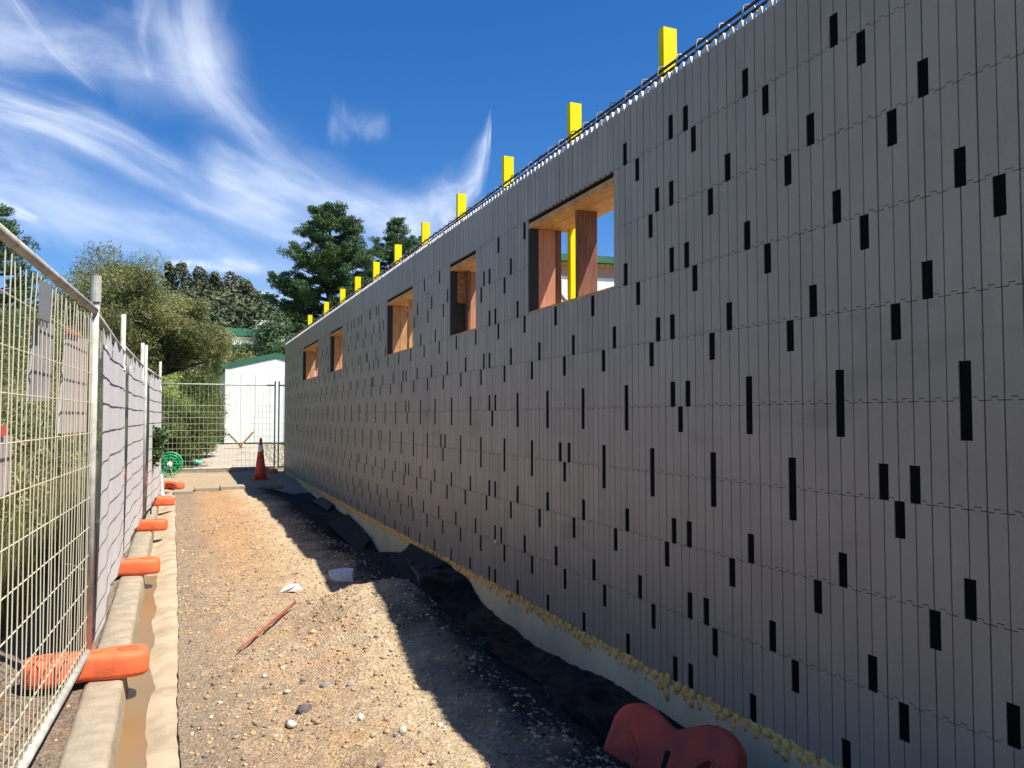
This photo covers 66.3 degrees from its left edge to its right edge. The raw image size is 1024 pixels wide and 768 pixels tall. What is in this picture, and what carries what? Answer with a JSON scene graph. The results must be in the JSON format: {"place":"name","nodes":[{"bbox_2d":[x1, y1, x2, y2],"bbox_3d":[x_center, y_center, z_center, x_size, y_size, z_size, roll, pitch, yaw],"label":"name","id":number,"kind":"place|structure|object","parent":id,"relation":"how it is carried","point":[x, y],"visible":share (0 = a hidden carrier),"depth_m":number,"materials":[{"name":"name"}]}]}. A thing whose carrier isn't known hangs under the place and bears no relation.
{"place":"outdoors","nodes":[
{"label":"outdoors","id":0,"kind":"place"},
{"bbox_2d":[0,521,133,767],"bbox_3d":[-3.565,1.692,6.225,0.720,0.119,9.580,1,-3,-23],"label":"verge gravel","id":1,"kind":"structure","parent":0,"point":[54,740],"depth_m":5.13,"materials":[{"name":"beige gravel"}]},
{"bbox_2d":[0,466,164,767],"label":"verge","id":2,"kind":"structure","parent":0,"point":[50,749],"depth_m":4.50,"materials":[{"name":"soil"}]},
{"bbox_2d":[0,411,54,549],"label":"bank shrub","id":3,"kind":"object","parent":2,"relation":"on","point":[27,475],"visible":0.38,"depth_m":6.46,"materials":[{"name":"green plant"}]},
{"bbox_2d":[1,397,56,501],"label":"bank shrub","id":4,"kind":"object","parent":2,"relation":"on","point":[18,427],"visible":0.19,"depth_m":8.55,"materials":[{"name":"green plant"}]},
{"bbox_2d":[0,362,78,489],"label":"bank shrub","id":5,"kind":"object","parent":2,"relation":"on","point":[23,414],"visible":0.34,"depth_m":10.68,"materials":[{"name":"green plant"}]},
{"bbox_2d":[0,465,100,646],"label":"dry grass","id":6,"kind":"structure","parent":2,"relation":"on","point":[4,583],"depth_m":7.21,"materials":[{"name":"plant"}]},
{"bbox_2d":[2,360,99,484],"bbox_3d":[-8.380,0.811,13.126,2.266,2.763,2.568,-1,-3,23],"label":"bank shrub","id":7,"kind":"object","parent":2,"relation":"on","point":[59,441],"visible":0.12,"depth_m":13.40,"materials":[{"name":"green plant"}]},
{"bbox_2d":[57,493,160,767],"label":"kerb","id":8,"kind":"structure","parent":2,"relation":"on","point":[93,739],"depth_m":4.05,"materials":[{"name":"concrete"}]},
{"bbox_2d":[20,644,148,689],"bbox_3d":[-2.334,1.544,4.306,0.620,0.141,0.231,1,-3,-27],"label":"ballast block","id":9,"kind":"object","parent":8,"relation":"on","point":[118,662],"depth_m":4.26,"materials":[{"name":"orange plastic"}]},
{"bbox_2d":[0,223,101,767],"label":"temporary fence","id":10,"kind":"object","parent":9,"relation":"on","point":[8,238],"visible":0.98,"depth_m":3.37,"materials":[{"name":"metal"}]},
{"bbox_2d":[1,426,5,434],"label":"print band","id":11,"kind":"object","parent":10,"relation":"attached to","point":[3,430],"visible":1,"depth_m":2.69,"materials":[{"name":"red"}]},
{"bbox_2d":[0,435,12,495],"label":"banner","id":12,"kind":"object","parent":10,"relation":"attached to","point":[2,453],"visible":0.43,"depth_m":2.74,"materials":[{"name":"white fabric"}]},
{"bbox_2d":[27,320,53,400],"bbox_3d":[-1.977,-0.100,3.289,0.008,0.352,0.455,1,-3,-20],"label":"banner","id":13,"kind":"object","parent":10,"relation":"attached to","point":[35,362],"visible":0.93,"depth_m":3.26,"materials":[{"name":"white fabric"}]},
{"bbox_2d":[38,280,50,321],"bbox_3d":[-1.877,-0.333,3.149,0.008,0.159,0.187,1,-3,-20],"label":"sign plate","id":14,"kind":"object","parent":10,"relation":"hanging from","point":[44,299],"visible":1,"depth_m":3.13,"materials":[{"name":"grey"}]},
{"bbox_2d":[58,333,89,433],"bbox_3d":[-2.279,-0.006,4.104,0.008,0.517,0.941,1,-3,-20],"label":"banner","id":15,"kind":"object","parent":10,"relation":"attached to","point":[60,412],"visible":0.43,"depth_m":4.00,"materials":[{"name":"white fabric"}]},
{"bbox_2d":[93,556,159,578],"bbox_3d":[-3.537,1.662,7.128,0.620,0.141,0.231,1,-3,-26],"label":"ballast block","id":16,"kind":"object","parent":8,"relation":"on","point":[140,566],"depth_m":7.09,"materials":[{"name":"orange plastic"}]},
{"bbox_2d":[82,312,125,650],"bbox_3d":[-2.985,0.484,5.857,0.083,2.195,3.102,1,-3,-24],"label":"temporary fence","id":17,"kind":"object","parent":16,"relation":"on","point":[109,503],"visible":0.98,"depth_m":5.48,"materials":[{"name":"fabric"}]},
{"bbox_2d":[135,518,167,531],"bbox_3d":[-4.685,1.781,9.897,0.620,0.141,0.231,1,-3,-21],"label":"ballast block","id":18,"kind":"object","parent":8,"relation":"on","point":[159,524],"depth_m":9.85,"materials":[{"name":"orange plastic"}]},
{"bbox_2d":[121,314,143,553],"bbox_3d":[-4.195,0.554,8.716,0.083,2.295,3.092,1,-3,-22],"label":"temporary fence","id":19,"kind":"object","parent":18,"relation":"on","point":[134,437],"visible":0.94,"depth_m":8.56,"materials":[{"name":"fabric"}]},
{"bbox_2d":[146,496,174,505],"bbox_3d":[-5.791,1.899,12.684,0.620,0.141,0.231,1,-3,-25],"label":"ballast block","id":20,"kind":"object","parent":8,"relation":"on","point":[165,501],"depth_m":12.65,"materials":[{"name":"orange plastic"}]},
{"bbox_2d":[143,345,161,515],"bbox_3d":[-5.467,0.681,11.975,0.082,2.315,2.894,1,-3,-21],"label":"temporary fence","id":21,"kind":"object","parent":20,"relation":"on","point":[153,396],"visible":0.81,"depth_m":11.14,"materials":[{"name":"fabric"}]},
{"bbox_2d":[146,425,171,513],"bbox_3d":[-5.300,1.421,11.568,0.503,1.652,0.704,1,-3,-23],"label":"shrub","id":22,"kind":"object","parent":2,"relation":"on","point":[160,436],"visible":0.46,"depth_m":11.46,"materials":[{"name":"green plant"}]},
{"bbox_2d":[145,381,275,470],"bbox_3d":[-8.300,1.127,21.703,3.372,2.470,0.042,1,-3,-23],"label":"temporary fence","id":23,"kind":"object","parent":2,"relation":"on","point":[224,460],"visible":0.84,"depth_m":21.80,"materials":[{"name":"metal"}]},
{"bbox_2d":[145,491,180,767],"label":"channel","id":24,"kind":"object","parent":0,"point":[162,737],"visible":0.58,"depth_m":5.03,"materials":[{"name":"concrete"}]},
{"bbox_2d":[115,575,157,767],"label":"puddle","id":25,"kind":"object","parent":24,"relation":"on","point":[133,746],"depth_m":4.31,"materials":[{"name":"brown liquid"}]},
{"bbox_2d":[161,474,164,496],"bbox_3d":[-7.034,2.037,15.764,0.068,0.395,1.018,1,-3,-25],"label":"pipe","id":26,"kind":"object","parent":24,"relation":"on","point":[162,493],"visible":0.84,"depth_m":15.59,"materials":[{"name":"white plastic"}]},
{"bbox_2d":[44,356,315,492],"bbox_3d":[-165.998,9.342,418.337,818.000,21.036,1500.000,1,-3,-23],"label":"ground","id":27,"kind":"structure","parent":0,"point":[174,390],"depth_m":44.35,"materials":[{"name":"beige soil"}]},
{"bbox_2d":[0,203,49,362],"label":"pine tree","id":28,"kind":"object","parent":27,"relation":"on","point":[10,226],"visible":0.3,"depth_m":51.10,"materials":[{"name":"green plant"}]},
{"bbox_2d":[0,300,127,402],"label":"olive tree","id":29,"kind":"object","parent":27,"relation":"on","point":[5,358],"visible":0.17,"depth_m":19.84,"materials":[{"name":"green plant"}]},
{"bbox_2d":[43,366,126,477],"bbox_3d":[-9.458,0.966,16.399,2.655,2.729,2.496,1,-3,-23],"label":"bank shrub","id":30,"kind":"object","parent":27,"relation":"on","point":[100,414],"visible":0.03,"depth_m":16.74,"materials":[{"name":"green plant"}]},
{"bbox_2d":[41,235,237,388],"bbox_3d":[-11.747,-1.019,24.516,6.008,7.297,4.345,0,-2,-1],"label":"olive tree","id":31,"kind":"object","parent":27,"relation":"on","point":[175,335],"visible":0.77,"depth_m":24.29,"materials":[{"name":"green plant"}]},
{"bbox_2d":[0,277,325,330],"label":"hill forest","id":32,"kind":"object","parent":27,"relation":"on","point":[230,311],"visible":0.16,"depth_m":95.43,"materials":[{"name":"green plant"}]},
{"bbox_2d":[147,378,191,451],"bbox_3d":[-10.761,1.260,24.719,2.294,3.006,2.017,1,-3,-23],"label":"shrub","id":33,"kind":"object","parent":27,"relation":"on","point":[163,394],"visible":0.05,"depth_m":24.64,"materials":[{"name":"green plant"}]},
{"bbox_2d":[161,261,178,287],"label":"hill tree","id":34,"kind":"object","parent":27,"relation":"on","point":[166,274],"visible":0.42,"depth_m":134.07,"materials":[{"name":"green plant"}]},
{"bbox_2d":[161,418,188,465],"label":"shrub","id":35,"kind":"object","parent":27,"relation":"on","point":[176,437],"visible":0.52,"depth_m":22.46,"materials":[{"name":"green plant"}]},
{"bbox_2d":[161,261,201,293],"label":"hill tree","id":36,"kind":"object","parent":27,"relation":"on","point":[181,271],"visible":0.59,"depth_m":134.12,"materials":[{"name":"green plant"}]},
{"bbox_2d":[147,390,216,464],"bbox_3d":[-9.915,1.510,23.270,2.180,2.660,1.801,2,-3,-32],"label":"shrub","id":37,"kind":"object","parent":27,"relation":"on","point":[192,413],"visible":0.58,"depth_m":23.18,"materials":[{"name":"green plant"}]},
{"bbox_2d":[81,442,283,468],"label":"meadow grass","id":38,"kind":"structure","parent":27,"relation":"on","point":[189,463],"depth_m":25.40,"materials":[{"name":"green plant"}]},
{"bbox_2d":[176,266,215,293],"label":"hill tree","id":39,"kind":"object","parent":27,"relation":"on","point":[202,276],"visible":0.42,"depth_m":135.98,"materials":[{"name":"green plant"}]},
{"bbox_2d":[178,416,221,466],"bbox_3d":[-9.644,1.867,23.625,1.630,1.940,1.067,0,-2,-1],"label":"shrub","id":40,"kind":"object","parent":27,"relation":"on","point":[202,444],"visible":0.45,"depth_m":23.59,"materials":[{"name":"green plant"}]},
{"bbox_2d":[170,371,230,459],"bbox_3d":[-9.854,1.202,24.662,1.916,3.210,1.699,-1,-3,29],"label":"shrub","id":41,"kind":"object","parent":27,"relation":"on","point":[190,390],"visible":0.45,"depth_m":24.52,"materials":[{"name":"green plant"}]},
{"bbox_2d":[170,352,235,397],"bbox_3d":[-14.356,-0.137,37.379,3.055,4.241,3.017,0,-2,10],"label":"round tree","id":42,"kind":"object","parent":27,"relation":"on","point":[211,374],"visible":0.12,"depth_m":36.79,"materials":[{"name":"green plant"}]},
{"bbox_2d":[190,374,228,447],"bbox_3d":[-10.499,1.138,27.478,1.216,2.975,1.356,-1,-2,14],"label":"shrub","id":43,"kind":"object","parent":27,"relation":"on","point":[218,408],"visible":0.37,"depth_m":27.50,"materials":[{"name":"green plant"}]},
{"bbox_2d":[204,407,227,457],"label":"shrub","id":44,"kind":"object","parent":27,"relation":"on","point":[223,432],"visible":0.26,"depth_m":25.64,"materials":[{"name":"green plant"}]},
{"bbox_2d":[161,467,283,472],"bbox_3d":[-10.777,2.456,21.051,12.500,0.240,0.080,1,-3,-23],"label":"path edging","id":45,"kind":"object","parent":27,"relation":"on","point":[218,470],"depth_m":22.08,"materials":[{"name":"concrete"}]},
{"bbox_2d":[209,271,240,298],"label":"hill tree","id":46,"kind":"object","parent":27,"relation":"on","point":[217,281],"visible":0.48,"depth_m":136.63,"materials":[{"name":"green plant"}]},
{"bbox_2d":[191,328,264,371],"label":"cream hall","id":47,"kind":"structure","parent":27,"relation":"on","point":[241,336],"depth_m":61.45,"materials":[{"name":"green metal"}]},
{"bbox_2d":[207,271,253,299],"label":"hill tree","id":48,"kind":"object","parent":27,"relation":"on","point":[232,279],"visible":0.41,"depth_m":138.95,"materials":[{"name":"green plant"}]},
{"bbox_2d":[191,444,283,467],"bbox_3d":[-8.903,2.390,25.956,4.050,0.570,7.500,1,-3,-23],"label":"gravel pad","id":49,"kind":"object","parent":27,"relation":"on","point":[233,454],"visible":0.44,"depth_m":26.04,"materials":[{"name":"beige gravel"}]},
{"bbox_2d":[183,459,202,464],"bbox_3d":[-9.886,2.399,24.186,0.640,0.150,0.640,1,-3,-23],"label":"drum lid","id":50,"kind":"object","parent":49,"relation":"on","point":[197,463],"visible":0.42,"depth_m":24.01,"materials":[{"name":"green"}]},
{"bbox_2d":[224,349,262,363],"bbox_3d":[-13.636,-0.036,39.666,2.026,3.612,2.927,-1,-3,25],"label":"round tree","id":51,"kind":"object","parent":27,"relation":"on","point":[240,356],"visible":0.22,"depth_m":39.60,"materials":[{"name":"green plant"}]},
{"bbox_2d":[233,341,259,356],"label":"round tree","id":52,"kind":"object","parent":27,"relation":"on","point":[246,347],"visible":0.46,"depth_m":47.31,"materials":[{"name":"green plant"}]},
{"bbox_2d":[238,279,262,303],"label":"hill tree","id":53,"kind":"object","parent":27,"relation":"on","point":[247,288],"visible":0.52,"depth_m":138.84,"materials":[{"name":"green plant"}]},
{"bbox_2d":[215,353,315,445],"bbox_3d":[-10.158,0.825,33.729,4.740,3.864,6.130,1,-3,-23],"label":"site cabin","id":54,"kind":"object","parent":27,"relation":"on","point":[268,369],"visible":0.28,"depth_m":30.53,"materials":[{"name":"white metal"}]},
{"bbox_2d":[243,306,295,355],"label":"round tree","id":55,"kind":"object","parent":27,"relation":"on","point":[265,331],"visible":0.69,"depth_m":45.93,"materials":[{"name":"green plant"}]},
{"bbox_2d":[270,332,315,360],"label":"round tree","id":56,"kind":"object","parent":27,"relation":"on","point":[279,347],"visible":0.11,"depth_m":44.22,"materials":[{"name":"green plant"}]},
{"bbox_2d":[258,200,392,362],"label":"pine tree","id":57,"kind":"object","parent":27,"relation":"on","point":[342,256],"visible":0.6,"depth_m":58.17,"materials":[{"name":"green plant"}]},
{"bbox_2d":[352,217,420,348],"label":"pine tree","id":58,"kind":"object","parent":27,"relation":"on","point":[394,237],"visible":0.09,"depth_m":73.47,"materials":[{"name":"green plant"}]},
{"bbox_2d":[301,483,820,767],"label":"foundation slab","id":59,"kind":"structure","parent":27,"relation":"on","point":[572,650],"depth_m":5.33,"materials":[{"name":"grey concrete"}]},
{"bbox_2d":[282,0,1023,767],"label":"block wall","id":60,"kind":"structure","parent":59,"relation":"on","point":[740,440],"depth_m":3.93,"materials":[{"name":"grey concrete"}]},
{"bbox_2d":[289,0,768,339],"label":"rebar cage","id":61,"kind":"object","parent":60,"relation":"on","point":[702,40],"visible":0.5,"depth_m":5.73,"materials":[{"name":"black metal"}]},
{"bbox_2d":[561,253,613,301],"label":"neighbour building","id":62,"kind":"structure","parent":27,"relation":"on","point":[605,272],"depth_m":15.09,"materials":[{"name":"beige"}]},
{"bbox_2d":[163,470,307,493],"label":"yard","id":63,"kind":"structure","parent":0,"point":[292,485],"depth_m":19.16,"materials":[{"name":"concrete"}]},
{"bbox_2d":[161,452,182,477],"bbox_3d":[-8.770,2.201,20.104,0.619,0.928,0.156,1,-2,-15],"label":"hose reel","id":64,"kind":"object","parent":63,"relation":"on","point":[170,463],"visible":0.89,"depth_m":20.09,"materials":[{"name":"green plastic"}]},
{"bbox_2d":[164,481,184,488],"bbox_3d":[-7.226,2.154,16.738,0.620,0.141,0.231,-2,-3,37],"label":"ballast block","id":65,"kind":"object","parent":63,"relation":"on","point":[174,485],"depth_m":16.58,"materials":[{"name":"orange plastic"}]},
{"bbox_2d":[250,438,269,479],"bbox_3d":[-6.223,1.851,19.398,0.400,1.040,0.400,2,-3,-35],"label":"traffic cone","id":66,"kind":"object","parent":63,"relation":"on","point":[260,472],"visible":1,"depth_m":19.31,"materials":[{"name":"orange plastic"}]},
{"bbox_2d":[268,468,277,473],"bbox_3d":[-6.605,2.411,21.656,0.231,0.141,0.620,1,-3,-23],"label":"ballast block","id":67,"kind":"object","parent":63,"relation":"on","point":[272,470],"depth_m":21.41,"materials":[{"name":"orange plastic"}]},
{"bbox_2d":[0,0,776,314],"label":"sky","id":68,"kind":"structure","parent":0,"point":[203,133],"materials":[{"name":"blue"}]},
{"bbox_2d":[175,488,629,767],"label":"dirt ground","id":69,"kind":"structure","parent":0,"point":[207,506],"depth_m":4.71,"materials":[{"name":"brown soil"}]},
{"bbox_2d":[173,484,245,494],"bbox_3d":[-6.247,2.231,16.224,1.390,0.185,1.100,1,-3,-23],"label":"concrete edging","id":70,"kind":"object","parent":69,"relation":"on","point":[208,489],"visible":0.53,"depth_m":16.19,"materials":[{"name":"beige concrete"}]},
{"bbox_2d":[237,601,295,650],"bbox_3d":[-1.720,1.700,5.555,0.021,0.072,1.064,0,-2,4],"label":"rusty rod","id":71,"kind":"object","parent":69,"relation":"on","point":[269,623],"visible":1,"depth_m":5.52,"materials":[{"name":"brown metal"}]},
{"bbox_2d":[256,484,283,488],"bbox_3d":[-5.243,2.226,16.997,0.530,0.090,0.240,2,-3,-34],"label":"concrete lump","id":72,"kind":"object","parent":69,"relation":"on","point":[272,486],"visible":0.94,"depth_m":16.93,"materials":[{"name":"grey concrete"}]},
{"bbox_2d":[285,720,296,728],"bbox_3d":[-1.094,1.675,3.856,0.066,0.043,0.054,-1,-2,14],"label":"stone","id":73,"kind":"object","parent":69,"relation":"on","point":[290,724],"visible":1,"depth_m":3.84,"materials":[{"name":"white stone"}]},
{"bbox_2d":[281,584,302,592],"bbox_3d":[-1.884,1.742,6.704,0.187,0.055,0.084,1,-3,-20],"label":"paper scrap","id":74,"kind":"object","parent":69,"relation":"on","point":[292,587],"visible":1,"depth_m":6.69,"materials":[{"name":"white paper"}]},
{"bbox_2d":[297,704,311,714],"bbox_3d":[-1.070,1.683,4.044,0.075,0.061,0.075,0,-2,-9],"label":"stone","id":75,"kind":"object","parent":69,"relation":"on","point":[304,708],"visible":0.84,"depth_m":4.03,"materials":[{"name":"grey stone"}]},
{"bbox_2d":[313,497,332,510],"bbox_3d":[-3.566,2.269,14.904,0.233,0.060,1.999,1,-3,-23],"label":"polythene flap","id":76,"kind":"object","parent":69,"relation":"on","point":[325,504],"visible":1,"depth_m":14.93,"materials":[{"name":"black plastic"}]},
{"bbox_2d":[319,680,330,687],"bbox_3d":[-1.046,1.697,4.412,0.042,0.054,0.093,-1,-3,17],"label":"stone","id":77,"kind":"object","parent":69,"relation":"on","point":[325,684],"visible":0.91,"depth_m":4.39,"materials":[{"name":"grey stone"}]},
{"bbox_2d":[329,568,354,581],"bbox_3d":[-1.594,1.794,7.370,0.250,0.090,0.240,1,-3,-23],"label":"foam offcut","id":78,"kind":"object","parent":69,"relation":"on","point":[343,574],"visible":0.88,"depth_m":7.29,"materials":[{"name":"plastic"}]},
{"bbox_2d":[327,514,369,548],"bbox_3d":[-2.509,2.277,12.040,0.461,0.268,2.512,1,-3,-23],"label":"polythene flap","id":79,"kind":"object","parent":69,"relation":"on","point":[348,529],"visible":0.96,"depth_m":12.07,"materials":[{"name":"black plastic"}]},
{"bbox_2d":[345,680,354,686],"bbox_3d":[-0.908,1.688,4.418,0.050,0.043,0.063,0,-2,6],"label":"stone","id":80,"kind":"object","parent":69,"relation":"on","point":[350,683],"visible":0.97,"depth_m":4.41,"materials":[{"name":"grey stone"}]},
{"bbox_2d":[399,726,406,733],"bbox_3d":[-0.515,1.632,3.692,0.041,0.044,0.034,0,-2,-6],"label":"stone","id":81,"kind":"object","parent":69,"relation":"on","point":[402,729],"visible":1,"depth_m":3.69,"materials":[{"name":"white stone"}]},
{"bbox_2d":[393,543,445,570],"bbox_3d":[-0.994,1.953,8.556,0.696,0.197,1.365,0,-2,11],"label":"polythene flap","id":82,"kind":"object","parent":69,"relation":"on","point":[417,556],"visible":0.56,"depth_m":8.61,"materials":[{"name":"black plastic"}]},
{"bbox_2d":[384,553,683,743],"bbox_3d":[-0.178,1.964,6.183,0.750,0.315,6.880,1,-3,-23],"label":"polythene sheet","id":83,"kind":"object","parent":69,"relation":"on","point":[592,702],"visible":0.68,"depth_m":5.84,"materials":[{"name":"black plastic"}]},
{"bbox_2d":[603,703,746,767],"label":"ballast block","id":84,"kind":"object","parent":69,"relation":"on","point":[641,735],"depth_m":3.78,"materials":[{"name":"red plastic"}]},
{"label":"floor slab","id":85,"kind":"structure","parent":0,"visible":0},
{"bbox_2d":[277,381,284,467],"bbox_3d":[-5.318,1.182,23.009,3.004,2.470,0.042,1,-3,-25],"label":"temporary fence","id":86,"kind":"object","parent":85,"relation":"on","point":[279,385],"visible":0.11,"depth_m":22.40,"materials":[{"name":"metal"}]},
{"bbox_2d":[308,315,311,323],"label":"wall brace","id":87,"kind":"object","parent":85,"relation":"on","point":[309,319],"depth_m":20.55,"materials":[{"name":"yellow paint"}]},
{"bbox_2d":[324,302,328,313],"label":"wall brace","id":88,"kind":"object","parent":85,"relation":"on","point":[326,306],"depth_m":18.22,"materials":[{"name":"yellow paint"}]},
{"bbox_2d":[340,289,344,302],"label":"wall brace","id":89,"kind":"object","parent":85,"relation":"on","point":[342,294],"depth_m":16.37,"materials":[{"name":"yellow paint"}]},
{"bbox_2d":[355,276,360,292],"bbox_3d":[-2.316,0.092,15.182,1.552,4.260,0.150,1,-3,-23],"label":"wall brace","id":90,"kind":"object","parent":85,"relation":"on","point":[357,282],"depth_m":14.95,"materials":[{"name":"yellow paint"}]},
{"bbox_2d":[373,262,379,279],"bbox_3d":[-1.716,0.032,13.754,1.552,4.260,0.150,1,-3,-23],"label":"wall brace","id":91,"kind":"object","parent":85,"relation":"on","point":[376,268],"depth_m":13.53,"materials":[{"name":"yellow paint"}]},
{"bbox_2d":[394,244,401,264],"bbox_3d":[-1.143,-0.025,12.391,1.552,4.260,0.150,1,-3,-23],"label":"wall brace","id":92,"kind":"object","parent":85,"relation":"on","point":[397,251],"depth_m":12.16,"materials":[{"name":"yellow paint"}]},
{"bbox_2d":[421,222,429,245],"bbox_3d":[-0.560,-0.083,11.005,1.552,4.260,0.150,1,-3,-23],"label":"wall brace","id":93,"kind":"object","parent":85,"relation":"on","point":[425,230],"depth_m":10.78,"materials":[{"name":"yellow paint"}]},
{"bbox_2d":[456,193,465,220],"bbox_3d":[0.022,-0.141,9.620,1.552,4.260,0.150,1,-3,-23],"label":"wall brace","id":94,"kind":"object","parent":85,"relation":"on","point":[460,202],"depth_m":9.39,"materials":[{"name":"yellow paint"}]},
{"bbox_2d":[502,156,513,187],"bbox_3d":[0.589,-0.198,8.272,1.552,4.260,0.150,1,-3,-23],"label":"wall brace","id":95,"kind":"object","parent":85,"relation":"on","point":[507,167],"depth_m":8.04,"materials":[{"name":"yellow paint"}]},
{"bbox_2d":[567,102,581,299],"bbox_3d":[1.165,-0.256,6.902,1.552,4.260,0.150,1,-3,-23],"label":"wall brace","id":96,"kind":"object","parent":85,"relation":"on","point":[574,116],"depth_m":6.65,"materials":[{"name":"yellow paint"}]},
{"bbox_2d":[659,26,676,77],"bbox_3d":[1.708,-0.310,5.611,1.552,4.260,0.150,1,-3,-23],"label":"wall brace","id":97,"kind":"object","parent":85,"relation":"on","point":[667,45],"depth_m":5.39,"materials":[{"name":"yellow paint"}]}
]}

